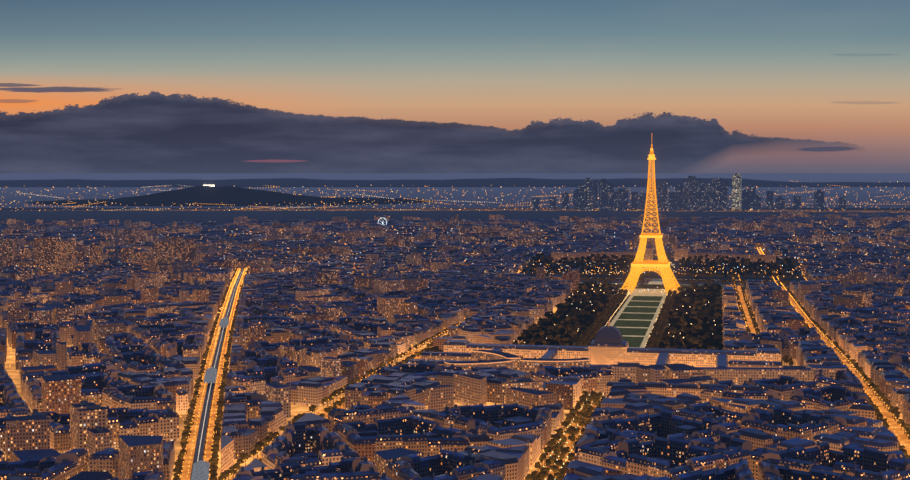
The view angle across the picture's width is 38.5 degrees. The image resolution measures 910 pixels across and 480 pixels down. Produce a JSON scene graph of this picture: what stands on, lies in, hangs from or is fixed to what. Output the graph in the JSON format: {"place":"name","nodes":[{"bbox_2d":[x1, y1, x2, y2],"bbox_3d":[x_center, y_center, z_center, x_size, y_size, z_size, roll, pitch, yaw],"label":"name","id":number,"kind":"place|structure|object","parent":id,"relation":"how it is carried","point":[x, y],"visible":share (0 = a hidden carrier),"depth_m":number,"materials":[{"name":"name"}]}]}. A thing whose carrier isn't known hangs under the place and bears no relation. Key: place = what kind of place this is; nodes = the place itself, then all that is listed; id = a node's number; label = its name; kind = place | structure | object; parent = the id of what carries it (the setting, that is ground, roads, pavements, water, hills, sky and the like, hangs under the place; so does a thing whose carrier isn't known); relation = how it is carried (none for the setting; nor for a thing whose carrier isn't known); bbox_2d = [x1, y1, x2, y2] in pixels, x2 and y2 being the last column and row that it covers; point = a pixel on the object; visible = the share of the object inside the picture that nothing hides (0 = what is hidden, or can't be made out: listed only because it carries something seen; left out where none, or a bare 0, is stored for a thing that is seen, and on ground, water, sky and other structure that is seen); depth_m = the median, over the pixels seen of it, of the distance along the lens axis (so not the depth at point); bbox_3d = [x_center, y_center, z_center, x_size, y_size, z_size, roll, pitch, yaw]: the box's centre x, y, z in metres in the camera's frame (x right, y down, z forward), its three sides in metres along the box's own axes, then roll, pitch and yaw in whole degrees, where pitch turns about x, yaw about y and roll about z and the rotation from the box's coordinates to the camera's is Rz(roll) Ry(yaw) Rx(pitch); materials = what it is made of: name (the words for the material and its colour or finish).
{"place":"outdoors","nodes":[
{"label":"outdoors","id":0,"kind":"place"},
{"bbox_2d":[29,186,436,205],"bbox_3d":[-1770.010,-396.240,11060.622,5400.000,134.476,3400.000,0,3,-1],"label":"hill","id":1,"kind":"structure","parent":0,"point":[216,196],"depth_m":10418.90,"materials":[{"name":"black"}]},
{"bbox_2d":[0,173,909,479],"bbox_3d":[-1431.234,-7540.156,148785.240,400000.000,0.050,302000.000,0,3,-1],"label":"ground","id":2,"kind":"structure","parent":0,"point":[634,317],"depth_m":11321.25,"materials":[{"name":"grey asphalt"}]},
{"bbox_2d":[190,269,243,479],"bbox_3d":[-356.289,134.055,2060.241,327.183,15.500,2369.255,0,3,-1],"label":"metro viaduct","id":3,"kind":"object","parent":2,"relation":"on","point":[200,469],"visible":0.98,"depth_m":1382.77,"materials":[{"name":"grey metal"}]},
{"bbox_2d":[0,221,848,397],"bbox_3d":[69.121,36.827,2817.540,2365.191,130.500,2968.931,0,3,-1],"label":"large buildings","id":4,"kind":"structure","parent":2,"relation":"on","point":[607,348],"depth_m":1660.39,"materials":[{"name":"beige stone"}]},
{"bbox_2d":[0,181,908,479],"bbox_3d":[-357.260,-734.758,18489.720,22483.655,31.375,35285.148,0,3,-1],"label":"street lamps","id":5,"kind":"object","parent":2,"relation":"on","point":[434,259],"visible":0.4,"depth_m":3593.23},
{"bbox_2d":[0,212,909,479],"bbox_3d":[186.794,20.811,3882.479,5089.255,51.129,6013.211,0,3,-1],"label":"city buildings","id":6,"kind":"structure","parent":2,"relation":"on","point":[121,373],"depth_m":1612.64,"materials":[{"name":"beige stone"}]},
{"bbox_2d":[0,210,909,222],"bbox_3d":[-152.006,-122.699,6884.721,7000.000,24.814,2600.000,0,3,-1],"label":"bois de boulogne forest","id":7,"kind":"object","parent":2,"relation":"on","point":[122,216],"visible":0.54,"depth_m":7016.99,"materials":[{"name":"black plant"}]},
{"bbox_2d":[173,247,909,479],"bbox_3d":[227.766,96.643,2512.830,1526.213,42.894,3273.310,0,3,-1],"label":"trees","id":8,"kind":"object","parent":2,"relation":"on","point":[541,330],"visible":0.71,"depth_m":1994.02,"materials":[{"name":"green plant"}]},
{"bbox_2d":[621,144,679,293],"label":"eiffel tower","id":9,"kind":"structure","parent":2,"relation":"on","point":[638,263],"depth_m":2685.93,"materials":[{"name":"gold metal"}]},
{"bbox_2d":[532,173,845,210],"bbox_3d":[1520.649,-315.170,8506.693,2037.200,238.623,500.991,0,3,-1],"label":"distant skyscrapers","id":10,"kind":"structure","parent":2,"relation":"on","point":[692,193],"depth_m":8392.72,"materials":[{"name":"grey glass"}]},
{"bbox_2d":[0,178,909,186],"bbox_3d":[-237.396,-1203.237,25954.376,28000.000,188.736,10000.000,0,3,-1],"label":"distant hills","id":11,"kind":"structure","parent":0,"point":[487,182],"depth_m":23905.99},
{"bbox_2d":[0,0,909,172],"label":"sky","id":12,"kind":"structure","parent":0,"point":[87,86],"materials":[{"name":"blue"}]},
{"bbox_2d":[520,256,805,280],"bbox_3d":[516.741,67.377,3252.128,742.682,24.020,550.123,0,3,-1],"label":"trees","id":13,"kind":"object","parent":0,"point":[675,270],"depth_m":3133.40,"materials":[{"name":"plant"}]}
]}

